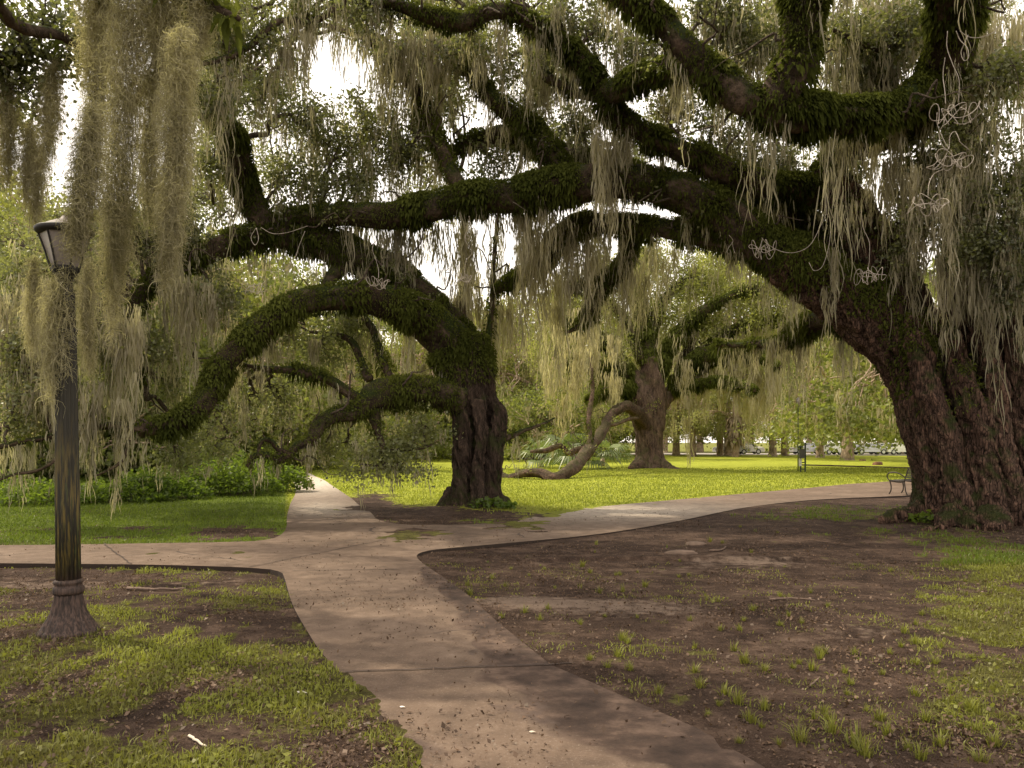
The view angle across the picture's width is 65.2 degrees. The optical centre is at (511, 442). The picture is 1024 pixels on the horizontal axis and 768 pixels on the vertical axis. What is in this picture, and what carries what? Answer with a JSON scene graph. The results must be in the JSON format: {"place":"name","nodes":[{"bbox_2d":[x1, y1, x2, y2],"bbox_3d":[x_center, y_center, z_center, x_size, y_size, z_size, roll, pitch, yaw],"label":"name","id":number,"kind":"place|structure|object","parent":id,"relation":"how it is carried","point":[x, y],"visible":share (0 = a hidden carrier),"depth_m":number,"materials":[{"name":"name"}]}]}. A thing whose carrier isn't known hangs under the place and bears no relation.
{"place":"outdoors","nodes":[
{"label":"outdoors","id":0,"kind":"place"},
{"bbox_2d":[0,470,911,767],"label":"path","id":1,"kind":"structure","parent":0,"point":[396,678],"depth_m":6.94,"materials":[{"name":"concrete"}]},
{"bbox_2d":[104,539,569,671],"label":"path joint lines","id":2,"kind":"object","parent":1,"relation":"on","point":[381,669],"visible":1,"depth_m":5.78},
{"bbox_2d":[0,443,1023,767],"bbox_3d":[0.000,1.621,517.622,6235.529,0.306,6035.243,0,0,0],"label":"ground","id":3,"kind":"structure","parent":0,"point":[646,551],"depth_m":7.43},
{"bbox_2d":[0,468,47,498],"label":"leafy shrub","id":4,"kind":"object","parent":3,"relation":"on","point":[27,480],"visible":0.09,"depth_m":23.11,"materials":[{"name":"green plant"}]},
{"bbox_2d":[0,478,105,506],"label":"leafy shrub","id":5,"kind":"object","parent":3,"relation":"on","point":[41,495],"visible":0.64,"depth_m":20.67,"materials":[{"name":"green plant"}]},
{"bbox_2d":[33,215,100,639],"bbox_3d":[-3.836,-0.111,6.893,0.491,3.698,0.491,-1,0,0],"label":"lamp post","id":6,"kind":"object","parent":3,"relation":"on","point":[69,615],"visible":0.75,"depth_m":6.82,"materials":[{"name":"metal"}]},
{"bbox_2d":[24,273,77,429],"bbox_3d":[-3.922,-0.772,6.799,0.366,1.408,0.404,0,0,42],"label":"spanish moss","id":7,"kind":"object","parent":6,"relation":"hanging from","point":[49,376],"visible":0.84,"depth_m":6.77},
{"bbox_2d":[32,260,93,397],"bbox_3d":[-3.814,-0.958,6.791,0.469,1.191,0.476,0,0,-37],"label":"spanish moss","id":8,"kind":"object","parent":6,"relation":"hanging from","point":[60,292],"visible":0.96,"depth_m":6.77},
{"bbox_2d":[0,358,160,477],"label":"oak tree","id":9,"kind":"object","parent":3,"relation":"on","point":[109,449],"visible":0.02,"depth_m":37.15,"materials":[{"name":"green plant"}]},
{"bbox_2d":[0,191,165,435],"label":"oak tree","id":10,"kind":"object","parent":3,"relation":"on","point":[1,214],"depth_m":36.79,"materials":[{"name":"green plant"}]},
{"bbox_2d":[0,177,203,465],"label":"oak tree","id":11,"kind":"object","parent":3,"relation":"on","point":[10,211],"visible":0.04,"depth_m":39.00,"materials":[{"name":"green plant"}]},
{"bbox_2d":[0,332,220,479],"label":"oak tree","id":12,"kind":"object","parent":3,"relation":"on","point":[108,456],"visible":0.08,"depth_m":35.19,"materials":[{"name":"green plant"}]},
{"bbox_2d":[0,0,242,198],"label":"live oak","id":13,"kind":"object","parent":3,"relation":"on","point":[22,30],"visible":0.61,"depth_m":8.96,"materials":[{"name":"green plant"}]},
{"bbox_2d":[0,67,29,206],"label":"spanish moss","id":14,"kind":"object","parent":13,"relation":"hanging from","point":[8,118],"visible":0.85,"depth_m":9.16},
{"bbox_2d":[8,117,44,230],"bbox_3d":[-5.621,-3.127,9.291,0.438,1.347,0.405,0,0,0],"label":"spanish moss","id":15,"kind":"object","parent":13,"relation":"hanging from","point":[26,176],"visible":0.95,"depth_m":9.26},
{"bbox_2d":[12,250,47,367],"bbox_3d":[-6.277,-1.711,10.488,0.516,1.632,0.461,0,0,0],"label":"spanish moss","id":16,"kind":"object","parent":13,"relation":"hanging from","point":[31,288],"visible":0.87,"depth_m":10.46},
{"bbox_2d":[20,144,54,245],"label":"spanish moss","id":17,"kind":"object","parent":13,"relation":"hanging from","point":[36,207],"visible":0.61,"depth_m":9.37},
{"bbox_2d":[29,54,74,183],"bbox_3d":[-5.254,-3.666,9.108,0.506,1.571,0.441,0,0,0],"label":"spanish moss","id":18,"kind":"object","parent":13,"relation":"hanging from","point":[50,122],"visible":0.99,"depth_m":9.07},
{"bbox_2d":[46,92,119,283],"bbox_3d":[-3.606,-2.124,6.717,0.553,1.700,0.537,0,0,0],"label":"spanish moss","id":19,"kind":"object","parent":13,"relation":"hanging from","point":[87,177],"visible":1,"depth_m":6.68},
{"bbox_2d":[73,255,104,383],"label":"spanish moss","id":20,"kind":"object","parent":13,"relation":"hanging from","point":[83,321],"visible":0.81,"depth_m":9.48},
{"bbox_2d":[63,0,130,151],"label":"spanish moss","id":21,"kind":"object","parent":13,"relation":"hanging from","point":[92,29],"visible":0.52,"depth_m":7.82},
{"bbox_2d":[81,0,161,356],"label":"spanish moss","id":22,"kind":"object","parent":13,"relation":"hanging from","point":[115,248],"visible":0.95,"depth_m":7.50,"materials":[{"name":"plant"}]},
{"bbox_2d":[129,0,182,239],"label":"spanish moss","id":23,"kind":"object","parent":13,"relation":"hanging from","point":[165,16],"visible":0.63,"depth_m":7.77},
{"bbox_2d":[140,12,209,307],"bbox_3d":[-3.034,-2.521,7.187,0.600,2.659,0.554,0,0,33],"label":"spanish moss","id":24,"kind":"object","parent":13,"relation":"hanging from","point":[176,97],"visible":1,"depth_m":7.15,"materials":[{"name":"plant"}]},
{"bbox_2d":[166,0,224,87],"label":"spanish moss","id":25,"kind":"object","parent":13,"relation":"hanging from","point":[202,23],"visible":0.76,"depth_m":7.45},
{"bbox_2d":[80,466,178,502],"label":"leafy shrub","id":26,"kind":"object","parent":3,"relation":"on","point":[102,492],"visible":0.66,"depth_m":21.66,"materials":[{"name":"green plant"}]},
{"bbox_2d":[11,215,281,438],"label":"oak tree","id":27,"kind":"object","parent":3,"relation":"on","point":[223,327],"visible":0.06,"depth_m":44.32,"materials":[{"name":"green plant"}]},
{"bbox_2d":[3,304,306,477],"bbox_3d":[-18.770,-1.889,41.781,15.849,9.579,16.707,0,0,-12],"label":"oak tree","id":28,"kind":"object","parent":3,"relation":"on","point":[253,445],"visible":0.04,"depth_m":38.91,"materials":[{"name":"green plant"}]},
{"bbox_2d":[126,586,185,590],"bbox_3d":[-3.973,1.626,8.896,0.674,0.043,0.106,0,0,3],"label":"stick","id":29,"kind":"object","parent":3,"relation":"on","point":[146,588],"visible":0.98,"depth_m":8.88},
{"bbox_2d":[108,465,214,500],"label":"leafy shrub","id":30,"kind":"object","parent":3,"relation":"on","point":[189,488],"visible":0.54,"depth_m":22.67,"materials":[{"name":"green plant"}]},
{"bbox_2d":[159,461,247,493],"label":"leafy shrub","id":31,"kind":"object","parent":3,"relation":"on","point":[197,469],"visible":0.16,"depth_m":24.77,"materials":[{"name":"green plant"}]},
{"bbox_2d":[92,321,337,473],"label":"oak tree","id":32,"kind":"object","parent":3,"relation":"on","point":[286,441],"visible":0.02,"depth_m":44.48,"materials":[{"name":"green plant"}]},
{"bbox_2d":[137,213,309,430],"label":"oak tree","id":33,"kind":"object","parent":3,"relation":"on","point":[242,274],"visible":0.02,"depth_m":46.48,"materials":[{"name":"green plant"}]},
{"bbox_2d":[185,454,285,495],"bbox_3d":[-8.585,1.004,24.679,3.142,1.310,2.077,0,0,0],"label":"leafy shrub","id":34,"kind":"object","parent":3,"relation":"on","point":[233,473],"visible":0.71,"depth_m":24.29,"materials":[{"name":"green plant"}]},
{"bbox_2d":[207,447,292,475],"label":"leafy shrub","id":35,"kind":"object","parent":3,"relation":"on","point":[236,457],"visible":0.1,"depth_m":32.79,"materials":[{"name":"green plant"}]},
{"bbox_2d":[97,225,424,454],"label":"oak tree","id":36,"kind":"object","parent":3,"relation":"on","point":[268,297],"visible":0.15,"depth_m":43.86,"materials":[{"name":"green plant"}]},
{"bbox_2d":[229,449,314,491],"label":"leafy shrub","id":37,"kind":"object","parent":3,"relation":"on","point":[288,476],"visible":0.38,"depth_m":26.16,"materials":[{"name":"green plant"}]},
{"bbox_2d":[0,0,554,516],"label":"live oak","id":38,"kind":"object","parent":3,"relation":"on","point":[462,364],"visible":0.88,"depth_m":18.11,"materials":[{"name":"green plant"}]},
{"bbox_2d":[214,347,370,469],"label":"oak tree","id":39,"kind":"object","parent":3,"relation":"on","point":[338,455],"visible":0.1,"depth_m":48.02,"materials":[{"name":"green plant"}]},
{"bbox_2d":[201,263,390,434],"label":"oak tree","id":40,"kind":"object","parent":3,"relation":"on","point":[307,322],"visible":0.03,"depth_m":57.62,"materials":[{"name":"green plant"}]},
{"bbox_2d":[280,335,431,442],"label":"oak tree","id":41,"kind":"object","parent":3,"relation":"on","point":[393,354],"visible":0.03,"depth_m":86.64,"materials":[{"name":"green plant"}]},
{"bbox_2d":[315,318,450,430],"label":"oak tree","id":42,"kind":"object","parent":3,"relation":"on","point":[422,351],"visible":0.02,"depth_m":80.65,"materials":[{"name":"green plant"}]},
{"bbox_2d":[332,388,450,458],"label":"oak tree","id":43,"kind":"object","parent":3,"relation":"on","point":[402,425],"visible":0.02,"depth_m":76.21,"materials":[{"name":"green plant"}]},
{"bbox_2d":[342,373,506,460],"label":"oak tree","id":44,"kind":"object","parent":3,"relation":"on","point":[441,447],"visible":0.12,"depth_m":70.36,"materials":[{"name":"green plant"}]},
{"bbox_2d":[343,341,519,456],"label":"oak tree","id":45,"kind":"object","parent":3,"relation":"on","point":[422,373],"visible":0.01,"depth_m":91.69,"materials":[{"name":"green plant"}]},
{"bbox_2d":[382,294,553,429],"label":"oak tree","id":46,"kind":"object","parent":3,"relation":"on","point":[501,375],"visible":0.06,"depth_m":81.70,"materials":[{"name":"green plant"}]},
{"bbox_2d":[467,496,517,508],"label":"leafy shrub","id":47,"kind":"object","parent":3,"relation":"on","point":[497,501],"visible":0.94,"depth_m":18.60,"materials":[{"name":"green plant"}]},
{"bbox_2d":[0,560,1023,767],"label":"grass","id":48,"kind":"structure","parent":3,"relation":"on","point":[988,629],"depth_m":5.52,"materials":[{"name":"plant"}]},
{"bbox_2d":[0,468,1023,565],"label":"shaded grass","id":49,"kind":"structure","parent":3,"relation":"on","point":[980,560],"depth_m":16.39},
{"bbox_2d":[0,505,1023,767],"bbox_3d":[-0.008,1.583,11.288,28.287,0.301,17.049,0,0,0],"label":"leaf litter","id":50,"kind":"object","parent":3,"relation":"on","point":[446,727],"visible":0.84,"depth_m":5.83,"materials":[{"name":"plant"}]},
{"bbox_2d":[446,381,583,458],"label":"oak tree","id":51,"kind":"object","parent":3,"relation":"on","point":[540,415],"visible":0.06,"depth_m":71.70,"materials":[{"name":"green plant"}]},
{"bbox_2d":[430,321,634,456],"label":"oak tree","id":52,"kind":"object","parent":3,"relation":"on","point":[528,372],"visible":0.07,"depth_m":81.03,"materials":[{"name":"green plant"}]},
{"bbox_2d":[518,437,569,467],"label":"palmetto","id":53,"kind":"object","parent":3,"relation":"on","point":[540,446],"visible":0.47,"depth_m":53.23,"materials":[{"name":"green plant"}]},
{"bbox_2d":[497,379,634,461],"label":"bush","id":54,"kind":"object","parent":3,"relation":"on","point":[521,417],"visible":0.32,"depth_m":66.85,"materials":[{"name":"green plant"}]},
{"bbox_2d":[129,0,1023,531],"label":"live oak","id":55,"kind":"object","parent":3,"relation":"on","point":[951,368],"visible":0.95,"depth_m":16.35,"materials":[{"name":"green plant"}]},
{"bbox_2d":[242,226,306,294],"bbox_3d":[-4.797,-3.680,16.203,1.338,1.395,0.376,0,0,0],"label":"rope tangle","id":56,"kind":"object","parent":55,"relation":"hanging from","point":[267,270],"visible":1,"depth_m":16.20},
{"bbox_2d":[366,236,389,289],"bbox_3d":[-2.733,-3.690,16.415,0.500,1.097,0.359,0,0,0],"label":"rope tangle","id":57,"kind":"object","parent":55,"relation":"hanging from","point":[381,285],"visible":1,"depth_m":16.39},
{"bbox_2d":[455,218,472,283],"bbox_3d":[-1.025,-4.089,16.991,0.387,1.451,0.309,0,0,0],"label":"rope tangle","id":58,"kind":"object","parent":55,"relation":"hanging from","point":[468,280],"visible":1,"depth_m":16.99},
{"bbox_2d":[749,205,830,270],"bbox_3d":[5.297,-4.115,15.185,1.561,1.708,0.378,0,0,0],"label":"rope tangle","id":59,"kind":"object","parent":55,"relation":"hanging from","point":[756,248],"visible":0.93,"depth_m":15.20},
{"bbox_2d":[854,212,886,284],"bbox_3d":[6.643,-3.639,14.902,0.563,1.385,0.424,0,0,0],"label":"rope tangle","id":60,"kind":"object","parent":55,"relation":"hanging from","point":[868,270],"visible":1,"depth_m":14.87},
{"bbox_2d":[907,169,948,215],"bbox_3d":[6.306,-3.808,12.078,0.584,0.668,0.453,0,0,0],"label":"rope tangle","id":61,"kind":"object","parent":55,"relation":"hanging from","point":[930,204],"visible":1,"depth_m":12.08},
{"bbox_2d":[926,117,973,170],"bbox_3d":[6.550,-4.480,11.896,0.615,0.861,0.478,0,0,0],"label":"rope tangle","id":62,"kind":"object","parent":55,"relation":"hanging from","point":[944,158],"visible":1,"depth_m":11.89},
{"bbox_2d":[929,16,1004,124],"bbox_3d":[6.743,-5.489,11.774,1.097,1.636,0.552,0,0,0],"label":"rope tangle","id":63,"kind":"object","parent":55,"relation":"hanging from","point":[944,119],"visible":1,"depth_m":11.79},
{"bbox_2d":[485,288,669,457],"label":"oak tree","id":64,"kind":"object","parent":3,"relation":"on","point":[526,382],"visible":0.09,"depth_m":76.36,"materials":[{"name":"green plant"}]},
{"bbox_2d":[537,433,624,469],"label":"palmetto","id":65,"kind":"object","parent":3,"relation":"on","point":[569,438],"visible":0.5,"depth_m":49.16,"materials":[{"name":"green plant"}]},
{"bbox_2d":[569,440,634,465],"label":"palmetto","id":66,"kind":"object","parent":3,"relation":"on","point":[618,446],"visible":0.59,"depth_m":55.78,"materials":[{"name":"green plant"}]},
{"bbox_2d":[517,325,723,447],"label":"oak tree","id":67,"kind":"object","parent":3,"relation":"on","point":[678,424],"visible":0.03,"depth_m":95.97,"materials":[{"name":"green plant"}]},
{"bbox_2d":[579,400,669,456],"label":"oak tree","id":68,"kind":"object","parent":3,"relation":"on","point":[625,437],"visible":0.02,"depth_m":89.18,"materials":[{"name":"green plant"}]},
{"bbox_2d":[501,238,799,479],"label":"live oak","id":69,"kind":"object","parent":3,"relation":"on","point":[645,395],"visible":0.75,"depth_m":47.04,"materials":[{"name":"green plant"}]},
{"bbox_2d":[665,550,697,554],"bbox_3d":[2.504,1.637,11.838,0.495,0.102,0.275,0,0,0],"label":"stone","id":70,"kind":"object","parent":3,"relation":"on","point":[684,552],"visible":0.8,"depth_m":11.74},
{"bbox_2d":[627,314,747,455],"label":"oak tree","id":71,"kind":"object","parent":3,"relation":"on","point":[675,450],"visible":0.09,"depth_m":94.59,"materials":[{"name":"green plant"}]},
{"bbox_2d":[693,675,709,688],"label":"grass tuft","id":72,"kind":"object","parent":3,"relation":"on","point":[699,684],"visible":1,"depth_m":5.28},
{"bbox_2d":[663,336,754,456],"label":"oak tree","id":73,"kind":"object","parent":3,"relation":"on","point":[701,426],"visible":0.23,"depth_m":90.93,"materials":[{"name":"green plant"}]},
{"bbox_2d":[673,264,754,455],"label":"oak tree","id":74,"kind":"object","parent":3,"relation":"on","point":[720,449],"visible":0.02,"depth_m":99.67,"materials":[{"name":"green plant"}]},
{"bbox_2d":[675,346,753,452],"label":"oak tree","id":75,"kind":"object","parent":3,"relation":"on","point":[699,449],"depth_m":127.52,"materials":[{"name":"green plant"}]},
{"bbox_2d":[680,251,764,455],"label":"oak tree","id":76,"kind":"object","parent":3,"relation":"on","point":[727,452],"visible":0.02,"depth_m":95.60,"materials":[{"name":"green plant"}]},
{"bbox_2d":[715,681,733,696],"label":"grass tuft","id":77,"kind":"object","parent":3,"relation":"on","point":[724,690],"visible":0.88,"depth_m":5.13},
{"bbox_2d":[714,389,750,456],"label":"palm tree","id":78,"kind":"object","parent":3,"relation":"on","point":[730,430],"visible":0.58,"depth_m":89.03,"materials":[{"name":"green plant"}]},
{"bbox_2d":[728,686,753,706],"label":"grass tuft","id":79,"kind":"object","parent":3,"relation":"on","point":[737,700],"visible":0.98,"depth_m":4.92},
{"bbox_2d":[731,649,758,664],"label":"grass tuft","id":80,"kind":"object","parent":3,"relation":"on","point":[743,659],"visible":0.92,"depth_m":5.93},
{"bbox_2d":[739,705,762,723],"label":"grass tuft","id":81,"kind":"object","parent":3,"relation":"on","point":[750,719],"visible":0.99,"depth_m":4.59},
{"bbox_2d":[716,263,812,456],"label":"oak tree","id":82,"kind":"object","parent":3,"relation":"on","point":[772,448],"visible":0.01,"depth_m":94.64,"materials":[{"name":"green plant"}]},
{"bbox_2d":[709,353,836,455],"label":"oak tree","id":83,"kind":"object","parent":3,"relation":"on","point":[784,452],"visible":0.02,"depth_m":96.63,"materials":[{"name":"green plant"}]},
{"bbox_2d":[796,397,800,470],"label":"slim pole","id":84,"kind":"object","parent":3,"relation":"on","point":[798,400],"visible":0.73,"depth_m":45.92,"materials":[{"name":"grey metal"}]},
{"bbox_2d":[778,719,819,746],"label":"grass tuft","id":85,"kind":"object","parent":3,"relation":"on","point":[800,738],"visible":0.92,"depth_m":4.31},
{"bbox_2d":[798,443,805,471],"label":"bag station","id":86,"kind":"object","parent":3,"relation":"on","point":[802,453],"visible":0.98,"depth_m":44.65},
{"bbox_2d":[742,335,875,457],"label":"oak tree","id":87,"kind":"object","parent":3,"relation":"on","point":[819,450],"visible":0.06,"depth_m":85.65,"materials":[{"name":"green plant"}]},
{"bbox_2d":[724,338,906,459],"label":"oak tree","id":88,"kind":"object","parent":3,"relation":"on","point":[845,455],"visible":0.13,"depth_m":74.58,"materials":[{"name":"green plant"}]},
{"bbox_2d":[815,709,844,735],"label":"grass tuft","id":89,"kind":"object","parent":3,"relation":"on","point":[832,726],"visible":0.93,"depth_m":4.43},
{"bbox_2d":[754,248,937,457],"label":"oak tree","id":90,"kind":"object","parent":3,"relation":"on","point":[813,407],"visible":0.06,"depth_m":51.71,"materials":[{"name":"green plant"}]},
{"bbox_2d":[802,464,909,468],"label":"kerb","id":91,"kind":"structure","parent":3,"relation":"on","point":[853,466],"depth_m":52.33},
{"bbox_2d":[838,720,877,748],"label":"grass tuft","id":92,"kind":"object","parent":3,"relation":"on","point":[852,733],"visible":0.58,"depth_m":4.23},
{"bbox_2d":[848,731,880,758],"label":"grass tuft","id":93,"kind":"object","parent":3,"relation":"on","point":[864,752],"visible":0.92,"depth_m":4.09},
{"bbox_2d":[865,705,891,721],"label":"grass tuft","id":94,"kind":"object","parent":3,"relation":"on","point":[880,715],"visible":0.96,"depth_m":4.66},
{"bbox_2d":[876,718,901,735],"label":"grass tuft","id":95,"kind":"object","parent":3,"relation":"on","point":[886,731],"visible":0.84,"depth_m":4.42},
{"bbox_2d":[787,231,1000,460],"bbox_3d":[24.666,-4.601,40.429,20.966,12.987,19.546,0,0,14],"label":"oak tree","id":96,"kind":"object","parent":3,"relation":"on","point":[880,419],"visible":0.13,"depth_m":39.16,"materials":[{"name":"green plant"}]},
{"bbox_2d":[886,468,911,494],"bbox_3d":[12.660,1.226,25.453,1.580,0.888,0.716,0,0,-37],"label":"park bench","id":97,"kind":"object","parent":3,"relation":"on","point":[902,481],"visible":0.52,"depth_m":24.99,"materials":[{"name":"metal"}]},
{"bbox_2d":[904,509,933,522],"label":"leafy shrub","id":98,"kind":"object","parent":3,"relation":"on","point":[923,515],"visible":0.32,"depth_m":15.74,"materials":[{"name":"green plant"}]},
{"bbox_2d":[906,740,934,760],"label":"grass tuft","id":99,"kind":"object","parent":3,"relation":"on","point":[920,755],"visible":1,"depth_m":4.09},
{"bbox_2d":[914,705,935,722],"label":"grass tuft","id":100,"kind":"object","parent":3,"relation":"on","point":[926,717],"visible":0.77,"depth_m":4.67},
{"bbox_2d":[929,727,954,747],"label":"grass tuft","id":101,"kind":"object","parent":3,"relation":"on","point":[941,740],"visible":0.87,"depth_m":4.29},
{"bbox_2d":[955,692,982,713],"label":"grass tuft","id":102,"kind":"object","parent":3,"relation":"on","point":[969,706],"visible":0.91,"depth_m":4.84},
{"bbox_2d":[963,743,1000,763],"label":"grass tuft","id":103,"kind":"object","parent":3,"relation":"on","point":[980,757],"visible":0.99,"depth_m":4.10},
{"bbox_2d":[974,724,1015,749],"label":"grass tuft","id":104,"kind":"object","parent":3,"relation":"on","point":[996,739],"visible":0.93,"depth_m":4.30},
{"bbox_2d":[0,0,1023,442],"label":"sky","id":105,"kind":"structure","parent":0,"point":[322,74],"materials":[{"name":"white"}]},
{"bbox_2d":[284,466,910,518],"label":"lawn grass","id":106,"kind":"structure","parent":0,"point":[833,476],"depth_m":31.30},
{"bbox_2d":[409,453,906,455],"bbox_3d":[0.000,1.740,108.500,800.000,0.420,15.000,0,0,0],"label":"road","id":107,"kind":"structure","parent":0,"point":[814,454],"depth_m":102.00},
{"bbox_2d":[744,443,764,453],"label":"parked car","id":108,"kind":"object","parent":107,"relation":"on","point":[754,451],"visible":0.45,"depth_m":104.62,"materials":[{"name":"white metal"}]},
{"bbox_2d":[789,443,815,453],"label":"parked car","id":109,"kind":"object","parent":107,"relation":"on","point":[808,446],"visible":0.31,"depth_m":103.16,"materials":[{"name":"silver metal"}]},
{"bbox_2d":[854,443,887,454],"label":"parked car","id":110,"kind":"object","parent":107,"relation":"on","point":[875,449],"visible":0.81,"depth_m":101.12,"materials":[{"name":"silver metal"}]},
{"bbox_2d":[886,443,906,454],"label":"parked car","id":111,"kind":"object","parent":107,"relation":"on","point":[902,448],"visible":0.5,"depth_m":101.08,"materials":[{"name":"white metal"}]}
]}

